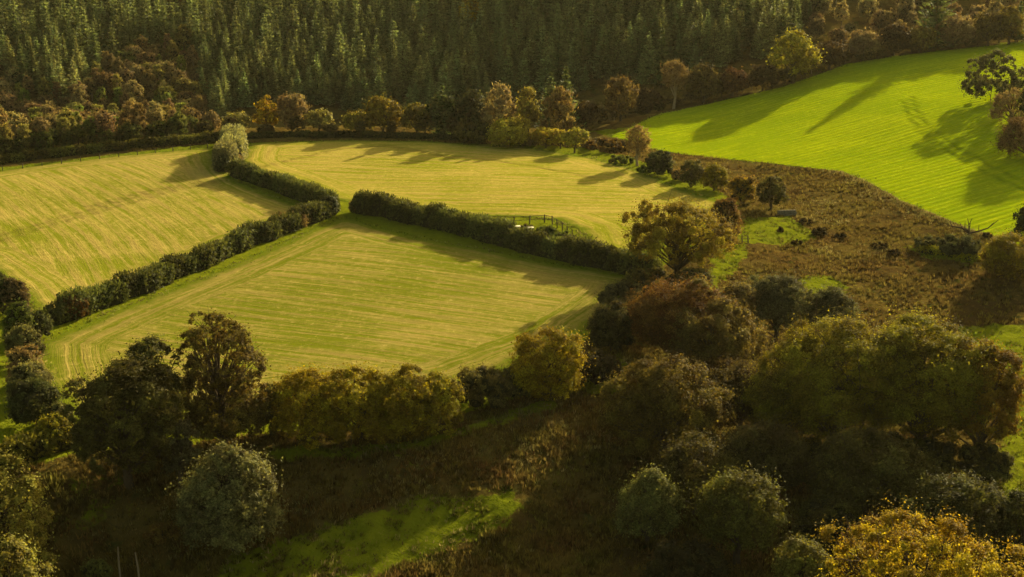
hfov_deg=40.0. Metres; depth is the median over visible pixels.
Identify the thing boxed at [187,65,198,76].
autumn tree
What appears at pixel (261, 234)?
bush
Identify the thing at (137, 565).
wooden pole
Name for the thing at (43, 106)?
autumn tree
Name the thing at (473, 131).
bush
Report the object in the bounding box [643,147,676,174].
bush
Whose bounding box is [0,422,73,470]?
hedge
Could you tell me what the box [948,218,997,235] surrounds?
dead tree
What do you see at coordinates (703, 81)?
broadleaf tree
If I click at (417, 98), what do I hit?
spruce tree
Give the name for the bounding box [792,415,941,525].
tree
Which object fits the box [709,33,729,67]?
spruce tree
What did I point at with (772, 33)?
spruce tree
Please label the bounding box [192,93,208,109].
autumn tree
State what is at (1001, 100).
tree
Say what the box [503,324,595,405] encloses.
tree
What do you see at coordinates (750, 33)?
spruce tree
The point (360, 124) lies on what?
shrub
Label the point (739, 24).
spruce tree
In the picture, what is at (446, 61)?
spruce tree
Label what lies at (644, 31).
spruce tree
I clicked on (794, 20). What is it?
spruce tree
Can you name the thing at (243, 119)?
broadleaf tree
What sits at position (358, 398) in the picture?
tree
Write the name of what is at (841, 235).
bush
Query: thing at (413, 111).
broadleaf tree
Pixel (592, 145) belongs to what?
bush
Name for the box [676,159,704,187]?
tree
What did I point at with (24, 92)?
autumn tree
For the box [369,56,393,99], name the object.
spruce tree
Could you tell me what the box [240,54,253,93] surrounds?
spruce tree
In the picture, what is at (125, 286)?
hedge
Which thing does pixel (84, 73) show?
spruce tree
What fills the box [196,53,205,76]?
spruce tree
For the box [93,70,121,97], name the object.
autumn tree
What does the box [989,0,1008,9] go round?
bare tree
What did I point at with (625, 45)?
spruce tree
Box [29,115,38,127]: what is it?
autumn tree
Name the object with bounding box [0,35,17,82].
spruce tree
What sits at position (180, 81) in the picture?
autumn tree
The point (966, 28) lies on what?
broadleaf tree
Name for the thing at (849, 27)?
bare tree
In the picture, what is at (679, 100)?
shrub
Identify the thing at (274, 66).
spruce tree
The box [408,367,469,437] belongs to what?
tree
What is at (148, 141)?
hedge
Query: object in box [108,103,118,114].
autumn tree
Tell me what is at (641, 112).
shrub
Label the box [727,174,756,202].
bush
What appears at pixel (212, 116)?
broadleaf tree
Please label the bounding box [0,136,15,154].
shrub
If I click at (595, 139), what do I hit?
bush
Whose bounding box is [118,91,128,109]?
autumn tree
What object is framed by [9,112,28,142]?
autumn tree
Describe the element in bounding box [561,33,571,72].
spruce tree
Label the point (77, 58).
spruce tree
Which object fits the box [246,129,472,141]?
hedge
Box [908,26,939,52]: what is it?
broadleaf tree
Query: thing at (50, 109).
autumn tree
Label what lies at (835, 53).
broadleaf tree
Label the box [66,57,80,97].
spruce tree
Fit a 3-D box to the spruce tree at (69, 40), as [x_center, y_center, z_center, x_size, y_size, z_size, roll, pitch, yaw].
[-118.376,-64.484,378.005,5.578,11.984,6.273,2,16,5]
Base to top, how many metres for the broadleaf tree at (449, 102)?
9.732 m
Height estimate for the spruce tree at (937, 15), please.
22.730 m
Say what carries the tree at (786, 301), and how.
on the ground at (420, 538)
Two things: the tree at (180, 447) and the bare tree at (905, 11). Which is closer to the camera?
the tree at (180, 447)
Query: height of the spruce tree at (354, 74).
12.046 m
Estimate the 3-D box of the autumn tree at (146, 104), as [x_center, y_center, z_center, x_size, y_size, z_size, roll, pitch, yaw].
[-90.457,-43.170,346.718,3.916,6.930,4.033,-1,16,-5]
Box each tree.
[0,29,6,68]
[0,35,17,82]
[0,42,16,79]
[0,77,10,90]
[0,85,17,105]
[0,90,16,111]
[0,108,8,124]
[0,122,13,139]
[0,123,17,139]
[0,445,61,576]
[0,532,56,576]
[4,64,27,84]
[4,110,16,120]
[7,106,23,114]
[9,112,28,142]
[12,43,33,90]
[14,36,26,65]
[16,99,36,113]
[17,88,30,102]
[17,123,32,149]
[18,102,43,114]
[21,74,34,94]
[22,37,39,82]
[23,113,33,133]
[26,38,39,84]
[27,116,53,132]
[28,106,43,125]
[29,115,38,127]
[30,116,47,141]
[32,37,42,63]
[33,56,48,92]
[34,58,45,89]
[36,94,53,104]
[39,35,51,74]
[40,32,45,57]
[40,100,57,117]
[42,105,55,122]
[42,107,61,114]
[43,113,58,134]
[44,52,57,99]
[47,53,70,103]
[48,35,68,76]
[50,18,69,66]
[50,23,62,57]
[51,52,62,78]
[52,81,61,103]
[55,348,194,489]
[56,33,71,86]
[56,97,70,110]
[56,106,76,133]
[56,108,82,117]
[56,116,69,139]
[64,100,81,109]
[65,27,79,63]
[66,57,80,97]
[67,81,90,101]
[68,111,81,128]
[69,85,89,107]
[69,110,84,127]
[72,38,86,82]
[73,104,83,112]
[78,116,97,142]
[79,48,91,81]
[79,100,93,112]
[80,110,90,116]
[82,64,89,87]
[84,77,98,99]
[85,22,103,69]
[85,107,114,128]
[89,67,99,84]
[89,108,116,139]
[91,61,102,78]
[91,103,104,114]
[92,87,107,103]
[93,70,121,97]
[95,97,109,110]
[100,51,108,72]
[103,53,115,73]
[106,109,117,114]
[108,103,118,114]
[110,56,125,73]
[111,73,122,96]
[113,87,122,110]
[113,116,121,131]
[115,50,135,67]
[115,67,134,84]
[116,99,133,126]
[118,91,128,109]
[122,44,143,64]
[123,59,135,69]
[123,333,191,457]
[124,79,143,102]
[129,63,144,83]
[129,102,148,135]
[129,106,140,119]
[133,34,148,51]
[136,48,157,64]
[139,100,149,110]
[140,61,149,75]
[141,68,157,92]
[144,43,165,61]
[146,91,157,104]
[146,108,164,124]
[147,101,165,121]
[150,60,167,79]
[152,64,164,84]
[152,85,177,106]
[152,94,159,103]
[155,53,161,63]
[155,404,203,488]
[157,36,177,54]
[157,92,173,105]
[157,104,174,127]
[158,80,169,88]
[160,436,290,556]
[161,60,177,86]
[161,98,175,111]
[162,33,172,52]
[164,39,179,61]
[166,109,183,134]
[170,75,192,95]
[170,110,188,134]
[171,308,281,452]
[173,62,187,73]
[174,90,195,100]
[174,98,193,108]
[174,102,186,111]
[175,23,193,49]
[175,55,186,72]
[175,69,188,90]
[179,105,201,117]
[185,119,193,135]
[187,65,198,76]
[187,82,205,95]
[189,73,207,88]
[191,95,206,122]
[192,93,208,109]
[194,33,217,79]
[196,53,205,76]
[198,68,207,94]
[200,110,221,129]
[204,54,211,83]
[207,73,216,102]
[207,90,215,112]
[208,68,220,89]
[211,78,229,118]
[211,122,249,171]
[215,48,228,79]
[216,57,228,83]
[217,71,235,110]
[219,59,229,92]
[221,110,253,127]
[226,57,237,100]
[229,51,237,70]
[231,88,239,107]
[232,67,240,102]
[234,57,244,95]
[235,68,256,107]
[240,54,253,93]
[242,46,258,87]
[248,78,261,104]
[252,40,268,85]
[252,94,279,126]
[256,37,273,79]
[257,59,267,93]
[259,362,353,453]
[261,79,268,99]
[265,68,282,103]
[268,57,289,100]
[269,60,280,89]
[274,91,309,131]
[276,53,286,84]
[283,55,291,86]
[284,52,304,94]
[286,78,294,94]
[290,69,309,104]
[299,65,305,87]
[302,55,324,104]
[302,65,310,87]
[302,107,334,130]
[304,78,311,103]
[311,358,405,448]
[314,51,324,96]
[318,55,325,85]
[318,72,335,105]
[328,65,337,90]
[334,54,347,103]
[339,47,352,85]
[339,82,356,111]
[340,73,357,106]
[341,109,376,130]
[347,69,372,113]
[348,57,361,98]
[359,61,368,89]
[362,93,405,130]
[363,361,448,446]
[366,60,375,86]
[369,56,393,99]
[373,67,387,111]
[380,54,392,88]
[382,65,393,101]
[388,43,402,87]
[389,55,406,97]
[394,86,403,110]
[398,102,431,132]
[400,41,416,90]
[402,85,415,111]
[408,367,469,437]
[410,55,425,101]
[411,82,423,105]
[419,53,436,91]
[419,63,434,105]
[425,91,461,128]
[428,38,440,81]
[429,83,455,134]
[432,60,438,86]
[434,49,454,94]
[434,66,442,93]
[436,64,455,104]
[451,88,490,126]
[452,50,471,95]
[457,0,479,22]
[469,68,481,99]
[478,80,518,124]
[479,70,491,101]
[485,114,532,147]
[488,59,501,90]
[497,51,506,87]
[500,46,519,96]
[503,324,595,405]
[513,48,536,91]
[514,85,542,137]
[527,56,537,84]
[530,126,558,147]
[532,47,556,91]
[535,72,564,127]
[536,33,549,71]
[538,36,561,79]
[538,86,577,131]
[539,51,559,88]
[548,129,565,148]
[549,66,586,128]
[552,43,564,85]
[558,126,589,152]
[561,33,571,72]
[563,34,582,79]
[563,38,591,91]
[570,100,601,129]
[589,350,737,468]
[601,75,639,120]
[604,52,616,80]
[609,463,695,541]
[610,5,625,41]
[612,29,636,74]
[615,62,622,83]
[616,193,742,272]
[620,269,743,358]
[621,22,637,66]
[622,45,635,80]
[624,124,652,165]
[627,13,635,34]
[630,25,638,57]
[631,41,644,73]
[631,87,665,113]
[632,53,649,84]
[633,13,643,51]
[634,8,645,39]
[635,0,650,33]
[635,31,658,75]
[637,18,652,58]
[644,8,657,51]
[644,422,749,515]
[647,26,669,87]
[650,17,668,57]
[652,5,674,51]
[654,272,774,376]
[657,0,666,22]
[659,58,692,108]
[663,0,675,31]
[664,17,671,38]
[666,42,675,64]
[669,1,686,35]
[675,43,685,68]
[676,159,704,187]
[681,0,687,25]
[682,12,697,51]
[682,19,703,64]
[682,460,795,564]
[683,1,702,41]
[684,12,713,65]
[685,0,692,23]
[685,59,727,102]
[693,0,708,32]
[696,162,730,190]
[699,353,784,429]
[700,0,711,16]
[700,13,715,44]
[701,9,713,55]
[704,0,725,25]
[704,20,719,61]
[705,2,714,32]
[706,413,822,497]
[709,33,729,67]
[714,15,736,62]
[715,21,723,48]
[716,0,724,32]
[717,0,731,36]
[717,277,763,323]
[718,0,733,22]
[719,64,750,95]
[723,14,732,42]
[728,11,748,51]
[729,0,748,44]
[729,20,741,55]
[730,0,746,23]
[735,366,833,452]
[737,298,934,449]
[741,0,754,27]
[745,16,757,47]
[745,267,812,339]
[746,0,763,29]
[748,63,782,90]
[749,7,774,59]
[750,16,768,51]
[754,11,759,37]
[755,175,788,209]
[756,0,771,42]
[763,0,772,18]
[763,26,825,83]
[764,21,781,54]
[765,531,838,576]
[769,0,778,37]
[769,0,779,25]
[769,1,793,49]
[771,0,789,37]
[788,3,801,40]
[792,279,866,332]
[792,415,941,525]
[795,0,805,31]
[799,0,810,23]
[807,12,825,28]
[807,18,825,37]
[807,491,1023,576]
[809,0,833,15]
[813,39,853,69]
[827,26,848,47]
[832,0,849,27]
[836,511,893,576]
[843,22,856,33]
[844,27,885,60]
[846,301,1008,453]
[856,0,878,22]
[869,9,882,35]
[877,9,893,40]
[879,21,913,54]
[881,487,957,576]
[887,7,899,24]
[894,18,908,29]
[895,0,915,20]
[896,2,916,18]
[902,461,1023,559]
[904,11,918,28]
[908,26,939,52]
[912,0,958,48]
[914,0,925,9]
[915,21,930,29]
[933,334,1023,446]
[934,14,977,49]
[943,2,962,22]
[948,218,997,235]
[957,45,1023,100]
[967,4,986,14]
[970,11,979,21]
[973,10,1012,45]
[978,228,1023,281]
[978,484,1023,567]
[984,0,992,7]
[986,0,1003,15]
[987,87,1023,120]
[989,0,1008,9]
[989,110,1023,158]
[997,5,1023,43]
[1006,203,1023,238]
[1010,0,1023,41]
[1013,76,1023,115]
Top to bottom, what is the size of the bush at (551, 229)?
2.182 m
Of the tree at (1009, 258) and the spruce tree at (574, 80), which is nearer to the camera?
the tree at (1009, 258)
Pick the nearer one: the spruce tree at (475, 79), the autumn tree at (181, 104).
the autumn tree at (181, 104)
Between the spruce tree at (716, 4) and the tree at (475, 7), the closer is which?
the spruce tree at (716, 4)
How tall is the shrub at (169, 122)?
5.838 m
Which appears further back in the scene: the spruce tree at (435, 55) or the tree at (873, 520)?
the spruce tree at (435, 55)
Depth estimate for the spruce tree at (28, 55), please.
364.37 m
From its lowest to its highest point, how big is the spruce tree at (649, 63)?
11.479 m
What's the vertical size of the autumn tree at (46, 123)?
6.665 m
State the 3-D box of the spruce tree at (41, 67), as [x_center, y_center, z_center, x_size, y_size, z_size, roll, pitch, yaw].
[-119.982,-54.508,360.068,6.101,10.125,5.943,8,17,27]
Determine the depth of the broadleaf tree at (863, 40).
349.29 m
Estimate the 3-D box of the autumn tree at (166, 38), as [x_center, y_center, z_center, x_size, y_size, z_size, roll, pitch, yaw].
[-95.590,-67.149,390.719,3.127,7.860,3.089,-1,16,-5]
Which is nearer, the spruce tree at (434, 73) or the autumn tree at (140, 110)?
the autumn tree at (140, 110)
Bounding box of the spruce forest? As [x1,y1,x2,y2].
[0,0,810,84]
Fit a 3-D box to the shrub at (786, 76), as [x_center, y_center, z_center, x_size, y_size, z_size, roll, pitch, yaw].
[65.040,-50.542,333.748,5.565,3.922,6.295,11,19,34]
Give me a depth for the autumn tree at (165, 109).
302.51 m
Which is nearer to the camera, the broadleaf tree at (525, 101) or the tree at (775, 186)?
the tree at (775, 186)
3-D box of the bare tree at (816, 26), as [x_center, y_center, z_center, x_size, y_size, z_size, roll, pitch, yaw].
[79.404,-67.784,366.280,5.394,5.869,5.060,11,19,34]
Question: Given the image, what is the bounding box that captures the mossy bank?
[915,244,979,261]
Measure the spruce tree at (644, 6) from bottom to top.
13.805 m
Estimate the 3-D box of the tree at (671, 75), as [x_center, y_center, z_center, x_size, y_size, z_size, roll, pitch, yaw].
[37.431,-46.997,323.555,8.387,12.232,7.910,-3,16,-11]
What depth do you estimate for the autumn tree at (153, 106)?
299.25 m
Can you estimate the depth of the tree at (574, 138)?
274.99 m
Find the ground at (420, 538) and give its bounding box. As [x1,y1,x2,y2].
[0,0,1023,576]
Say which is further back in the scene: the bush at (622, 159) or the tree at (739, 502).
the bush at (622, 159)
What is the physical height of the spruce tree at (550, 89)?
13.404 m
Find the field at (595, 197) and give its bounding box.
[245,140,715,249]
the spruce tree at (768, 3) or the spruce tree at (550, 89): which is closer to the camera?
the spruce tree at (550, 89)
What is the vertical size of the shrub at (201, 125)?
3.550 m
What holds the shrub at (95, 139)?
on the ground at (420, 538)
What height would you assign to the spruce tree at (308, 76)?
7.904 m
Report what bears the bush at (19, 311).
on the ground at (420, 538)
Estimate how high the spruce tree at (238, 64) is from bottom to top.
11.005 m
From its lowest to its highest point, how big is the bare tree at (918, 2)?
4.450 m
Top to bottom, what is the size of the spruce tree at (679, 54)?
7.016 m
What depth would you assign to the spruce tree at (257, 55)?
374.31 m
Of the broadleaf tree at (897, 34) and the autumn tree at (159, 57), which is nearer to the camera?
the broadleaf tree at (897, 34)
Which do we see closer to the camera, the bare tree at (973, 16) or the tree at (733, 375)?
the tree at (733, 375)
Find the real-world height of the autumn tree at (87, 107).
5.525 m
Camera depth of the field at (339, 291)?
171.07 m
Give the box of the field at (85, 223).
[0,147,296,322]
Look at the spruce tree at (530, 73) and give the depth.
371.34 m
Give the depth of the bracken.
121.66 m
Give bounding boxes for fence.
[1,143,207,170]
[473,213,572,232]
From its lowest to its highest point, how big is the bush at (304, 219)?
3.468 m
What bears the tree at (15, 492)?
on the ground at (420, 538)
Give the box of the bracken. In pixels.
[32,343,1023,576]
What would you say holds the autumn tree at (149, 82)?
on the ground at (420, 538)
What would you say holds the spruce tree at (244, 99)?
on the ground at (420, 538)
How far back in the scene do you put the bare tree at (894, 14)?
370.09 m
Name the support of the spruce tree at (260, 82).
on the ground at (420, 538)
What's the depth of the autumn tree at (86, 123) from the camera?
279.76 m
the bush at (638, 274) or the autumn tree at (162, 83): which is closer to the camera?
the bush at (638, 274)
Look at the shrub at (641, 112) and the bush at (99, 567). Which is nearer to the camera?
the bush at (99, 567)
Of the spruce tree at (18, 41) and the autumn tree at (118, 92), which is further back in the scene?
the spruce tree at (18, 41)
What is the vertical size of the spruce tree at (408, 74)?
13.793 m
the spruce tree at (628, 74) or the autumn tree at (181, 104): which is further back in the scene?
the spruce tree at (628, 74)
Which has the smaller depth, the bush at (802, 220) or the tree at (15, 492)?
the tree at (15, 492)
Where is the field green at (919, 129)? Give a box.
[612,42,1023,244]
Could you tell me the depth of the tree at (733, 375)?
139.27 m
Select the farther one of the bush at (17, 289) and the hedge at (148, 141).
the hedge at (148, 141)
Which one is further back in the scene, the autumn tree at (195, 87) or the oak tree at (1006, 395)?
the autumn tree at (195, 87)
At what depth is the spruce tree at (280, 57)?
377.53 m
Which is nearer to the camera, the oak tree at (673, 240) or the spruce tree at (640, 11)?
the oak tree at (673, 240)
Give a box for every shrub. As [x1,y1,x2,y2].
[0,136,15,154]
[8,137,26,153]
[26,130,41,150]
[33,130,52,150]
[45,127,66,146]
[59,137,74,145]
[66,125,88,144]
[85,126,102,143]
[114,129,129,140]
[116,122,143,140]
[135,122,155,138]
[146,120,171,136]
[165,113,189,135]
[185,115,198,132]
[192,121,211,134]
[199,120,213,131]
[223,116,241,126]
[256,123,275,131]
[287,115,305,130]
[318,122,341,132]
[353,121,366,130]
[385,120,397,131]
[414,113,434,132]
[596,105,610,121]
[634,106,650,114]
[651,98,667,110]
[665,96,685,106]
[778,68,796,82]
[853,47,875,60]
[906,41,917,52]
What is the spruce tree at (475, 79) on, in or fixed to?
on the ground at (420, 538)
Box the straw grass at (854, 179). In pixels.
[50,169,996,576]
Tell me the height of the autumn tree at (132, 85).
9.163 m
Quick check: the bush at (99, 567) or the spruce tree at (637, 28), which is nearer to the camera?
the bush at (99, 567)
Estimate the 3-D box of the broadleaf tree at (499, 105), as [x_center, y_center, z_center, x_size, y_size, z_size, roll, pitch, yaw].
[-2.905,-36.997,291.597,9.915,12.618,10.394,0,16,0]
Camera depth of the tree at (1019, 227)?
202.59 m
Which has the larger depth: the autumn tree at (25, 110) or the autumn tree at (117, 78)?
the autumn tree at (117, 78)
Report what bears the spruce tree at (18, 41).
on the ground at (420, 538)
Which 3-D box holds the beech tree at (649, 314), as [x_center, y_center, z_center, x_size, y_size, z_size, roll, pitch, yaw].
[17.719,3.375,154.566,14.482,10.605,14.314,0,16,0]
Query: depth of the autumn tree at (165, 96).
352.69 m
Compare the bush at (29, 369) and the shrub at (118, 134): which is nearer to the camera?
the bush at (29, 369)
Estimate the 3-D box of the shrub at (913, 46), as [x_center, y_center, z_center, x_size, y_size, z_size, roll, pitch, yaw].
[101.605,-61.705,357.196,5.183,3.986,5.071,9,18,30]
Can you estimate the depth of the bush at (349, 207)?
223.50 m
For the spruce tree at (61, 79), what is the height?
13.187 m
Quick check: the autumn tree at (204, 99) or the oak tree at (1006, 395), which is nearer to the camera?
the oak tree at (1006, 395)
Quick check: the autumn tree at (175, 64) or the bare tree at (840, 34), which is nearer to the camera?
the bare tree at (840, 34)
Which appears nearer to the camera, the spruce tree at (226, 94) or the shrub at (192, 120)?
the shrub at (192, 120)
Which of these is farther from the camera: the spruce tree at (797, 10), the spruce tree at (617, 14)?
the spruce tree at (617, 14)
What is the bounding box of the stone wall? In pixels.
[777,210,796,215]
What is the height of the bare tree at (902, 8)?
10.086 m
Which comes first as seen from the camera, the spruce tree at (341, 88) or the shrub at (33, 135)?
the shrub at (33, 135)
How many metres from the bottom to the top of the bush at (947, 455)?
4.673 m
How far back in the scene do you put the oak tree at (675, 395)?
130.57 m
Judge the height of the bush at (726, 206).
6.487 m
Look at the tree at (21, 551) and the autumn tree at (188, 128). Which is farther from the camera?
the autumn tree at (188, 128)
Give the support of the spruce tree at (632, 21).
on the ground at (420, 538)
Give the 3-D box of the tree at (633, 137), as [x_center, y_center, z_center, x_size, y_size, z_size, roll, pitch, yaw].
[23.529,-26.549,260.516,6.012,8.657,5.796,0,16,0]
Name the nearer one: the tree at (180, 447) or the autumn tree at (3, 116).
the tree at (180, 447)
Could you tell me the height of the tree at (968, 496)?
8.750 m
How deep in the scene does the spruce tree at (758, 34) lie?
356.08 m
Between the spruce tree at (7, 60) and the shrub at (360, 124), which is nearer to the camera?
the shrub at (360, 124)
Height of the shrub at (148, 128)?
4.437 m
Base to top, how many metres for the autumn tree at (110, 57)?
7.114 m
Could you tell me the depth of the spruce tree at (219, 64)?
377.26 m
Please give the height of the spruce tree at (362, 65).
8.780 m
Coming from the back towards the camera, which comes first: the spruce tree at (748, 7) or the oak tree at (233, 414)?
the spruce tree at (748, 7)
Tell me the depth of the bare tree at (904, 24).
360.02 m
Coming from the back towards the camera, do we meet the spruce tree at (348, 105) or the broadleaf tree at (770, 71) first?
the spruce tree at (348, 105)
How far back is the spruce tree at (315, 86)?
365.22 m
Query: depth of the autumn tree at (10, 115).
294.46 m
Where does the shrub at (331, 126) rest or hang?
on the ground at (420, 538)
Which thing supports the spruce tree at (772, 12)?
on the ground at (420, 538)
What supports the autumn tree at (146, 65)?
on the ground at (420, 538)
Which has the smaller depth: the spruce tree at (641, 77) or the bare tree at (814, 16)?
the spruce tree at (641, 77)
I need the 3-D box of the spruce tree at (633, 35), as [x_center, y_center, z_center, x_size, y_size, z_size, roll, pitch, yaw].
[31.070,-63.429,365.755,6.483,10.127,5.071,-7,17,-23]
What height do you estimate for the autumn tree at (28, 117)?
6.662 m
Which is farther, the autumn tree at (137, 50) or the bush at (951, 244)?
the autumn tree at (137, 50)
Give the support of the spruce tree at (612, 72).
on the ground at (420, 538)
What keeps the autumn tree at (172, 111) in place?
on the ground at (420, 538)
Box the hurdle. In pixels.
[741,235,748,242]
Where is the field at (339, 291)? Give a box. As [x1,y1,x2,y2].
[43,217,625,422]
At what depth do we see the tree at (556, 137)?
279.84 m
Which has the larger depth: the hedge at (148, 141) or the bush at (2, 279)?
the hedge at (148, 141)
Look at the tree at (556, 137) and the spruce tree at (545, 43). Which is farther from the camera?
the spruce tree at (545, 43)
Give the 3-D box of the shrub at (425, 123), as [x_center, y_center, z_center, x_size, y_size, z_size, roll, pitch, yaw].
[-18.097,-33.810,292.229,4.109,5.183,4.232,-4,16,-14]
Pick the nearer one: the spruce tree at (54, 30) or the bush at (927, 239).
the bush at (927, 239)
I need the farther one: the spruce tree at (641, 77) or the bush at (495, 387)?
the spruce tree at (641, 77)
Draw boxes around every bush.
[0,272,15,314]
[0,275,33,313]
[0,299,37,339]
[0,320,47,361]
[1,341,46,383]
[1,373,66,429]
[2,354,55,404]
[29,307,53,336]
[31,411,71,444]
[43,400,75,422]
[53,292,90,318]
[79,555,113,576]
[211,155,230,171]
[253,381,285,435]
[254,221,272,241]
[273,211,308,226]
[319,193,339,215]
[348,201,355,212]
[451,359,519,412]
[453,119,490,144]
[501,364,535,400]
[518,137,537,146]
[520,223,533,227]
[535,224,559,236]
[552,229,576,237]
[571,347,625,388]
[580,137,603,146]
[581,298,637,352]
[585,137,624,152]
[594,278,649,306]
[608,153,634,163]
[613,139,633,150]
[618,264,685,287]
[635,164,654,173]
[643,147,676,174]
[663,426,720,459]
[671,168,683,179]
[680,264,713,289]
[708,196,746,236]
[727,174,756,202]
[777,226,783,232]
[786,486,870,557]
[791,239,803,244]
[798,217,812,224]
[811,226,827,235]
[834,232,846,237]
[864,428,908,453]
[870,241,887,248]
[887,248,900,254]
[900,432,960,479]
[914,234,944,247]
[936,231,985,256]
[955,441,1017,487]
[982,232,992,237]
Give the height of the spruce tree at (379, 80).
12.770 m
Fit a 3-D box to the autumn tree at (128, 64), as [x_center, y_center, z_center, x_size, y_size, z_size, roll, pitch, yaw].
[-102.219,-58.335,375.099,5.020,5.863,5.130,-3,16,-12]
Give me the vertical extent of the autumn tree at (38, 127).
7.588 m
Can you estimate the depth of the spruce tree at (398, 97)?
361.09 m
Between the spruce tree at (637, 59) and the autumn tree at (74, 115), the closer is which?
the autumn tree at (74, 115)
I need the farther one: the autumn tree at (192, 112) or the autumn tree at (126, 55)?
the autumn tree at (126, 55)
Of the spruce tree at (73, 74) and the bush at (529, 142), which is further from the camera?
the spruce tree at (73, 74)
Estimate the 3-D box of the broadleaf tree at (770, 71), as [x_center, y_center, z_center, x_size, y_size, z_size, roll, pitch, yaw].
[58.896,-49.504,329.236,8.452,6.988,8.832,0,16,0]
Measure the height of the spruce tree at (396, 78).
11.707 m
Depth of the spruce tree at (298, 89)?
364.02 m
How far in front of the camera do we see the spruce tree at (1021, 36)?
360.72 m
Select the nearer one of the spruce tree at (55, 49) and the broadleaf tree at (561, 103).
the broadleaf tree at (561, 103)
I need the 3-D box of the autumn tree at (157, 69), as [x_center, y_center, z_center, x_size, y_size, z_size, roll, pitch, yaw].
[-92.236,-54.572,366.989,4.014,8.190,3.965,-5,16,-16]
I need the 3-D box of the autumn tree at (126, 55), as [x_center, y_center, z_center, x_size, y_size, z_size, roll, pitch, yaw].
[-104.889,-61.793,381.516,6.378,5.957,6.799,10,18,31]
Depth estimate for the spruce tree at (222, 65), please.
374.34 m
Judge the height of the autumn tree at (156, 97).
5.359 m
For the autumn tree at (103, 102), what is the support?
on the ground at (420, 538)
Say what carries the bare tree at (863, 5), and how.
on the ground at (420, 538)
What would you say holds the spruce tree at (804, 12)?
on the ground at (420, 538)
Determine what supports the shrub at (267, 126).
on the ground at (420, 538)
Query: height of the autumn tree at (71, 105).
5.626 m
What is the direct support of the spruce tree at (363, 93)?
on the ground at (420, 538)
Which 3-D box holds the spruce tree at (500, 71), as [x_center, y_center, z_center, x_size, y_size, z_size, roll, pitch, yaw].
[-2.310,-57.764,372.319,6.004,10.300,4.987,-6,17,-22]
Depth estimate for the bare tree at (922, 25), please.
364.22 m
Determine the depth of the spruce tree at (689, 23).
360.83 m
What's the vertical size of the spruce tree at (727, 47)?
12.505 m
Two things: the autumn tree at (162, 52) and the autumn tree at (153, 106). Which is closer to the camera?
the autumn tree at (153, 106)
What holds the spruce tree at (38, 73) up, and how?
on the ground at (420, 538)
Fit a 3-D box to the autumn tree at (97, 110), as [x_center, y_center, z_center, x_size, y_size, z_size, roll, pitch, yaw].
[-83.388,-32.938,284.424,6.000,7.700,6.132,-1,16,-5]
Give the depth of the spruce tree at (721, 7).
366.48 m
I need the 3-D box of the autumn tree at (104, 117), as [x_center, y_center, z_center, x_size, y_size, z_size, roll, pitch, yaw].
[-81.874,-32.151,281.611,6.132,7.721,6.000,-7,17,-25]
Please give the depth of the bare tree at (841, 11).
373.62 m
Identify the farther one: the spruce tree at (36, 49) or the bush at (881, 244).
the spruce tree at (36, 49)
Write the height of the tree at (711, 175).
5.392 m
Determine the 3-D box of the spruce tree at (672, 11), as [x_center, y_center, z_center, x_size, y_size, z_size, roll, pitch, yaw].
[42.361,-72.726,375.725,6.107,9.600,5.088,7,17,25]
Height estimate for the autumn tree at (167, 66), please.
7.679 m
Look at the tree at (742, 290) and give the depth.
164.33 m
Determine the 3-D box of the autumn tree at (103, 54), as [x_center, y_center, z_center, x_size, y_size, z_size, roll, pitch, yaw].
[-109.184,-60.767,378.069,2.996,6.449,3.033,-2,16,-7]
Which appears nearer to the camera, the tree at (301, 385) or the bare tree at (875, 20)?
the tree at (301, 385)
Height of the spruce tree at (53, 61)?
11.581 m
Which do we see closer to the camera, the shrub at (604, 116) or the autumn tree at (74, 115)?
the autumn tree at (74, 115)
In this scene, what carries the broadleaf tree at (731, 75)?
on the ground at (420, 538)
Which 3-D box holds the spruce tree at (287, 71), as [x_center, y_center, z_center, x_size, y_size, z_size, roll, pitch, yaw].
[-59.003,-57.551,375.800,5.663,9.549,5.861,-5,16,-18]
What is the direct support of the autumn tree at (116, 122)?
on the ground at (420, 538)
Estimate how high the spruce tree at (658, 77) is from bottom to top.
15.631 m
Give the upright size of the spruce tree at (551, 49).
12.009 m
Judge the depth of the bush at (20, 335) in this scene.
148.61 m
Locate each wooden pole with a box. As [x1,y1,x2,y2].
[117,547,120,576]
[135,552,139,576]
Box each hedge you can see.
[0,130,220,164]
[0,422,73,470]
[43,200,332,325]
[228,158,340,211]
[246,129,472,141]
[350,189,664,278]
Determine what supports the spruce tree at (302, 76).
on the ground at (420, 538)
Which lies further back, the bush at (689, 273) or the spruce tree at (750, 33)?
the spruce tree at (750, 33)
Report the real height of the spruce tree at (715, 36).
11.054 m
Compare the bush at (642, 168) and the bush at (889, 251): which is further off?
the bush at (642, 168)
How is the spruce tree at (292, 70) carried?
on the ground at (420, 538)
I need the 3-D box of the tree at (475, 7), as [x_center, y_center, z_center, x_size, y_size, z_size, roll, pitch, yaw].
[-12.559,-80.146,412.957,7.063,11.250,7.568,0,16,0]
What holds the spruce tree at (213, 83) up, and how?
on the ground at (420, 538)
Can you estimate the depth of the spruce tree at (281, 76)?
367.78 m
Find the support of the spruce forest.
on the ground at (420, 538)
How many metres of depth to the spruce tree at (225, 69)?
368.80 m
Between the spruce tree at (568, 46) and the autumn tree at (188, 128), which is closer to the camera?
the autumn tree at (188, 128)
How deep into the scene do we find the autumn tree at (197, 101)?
349.43 m

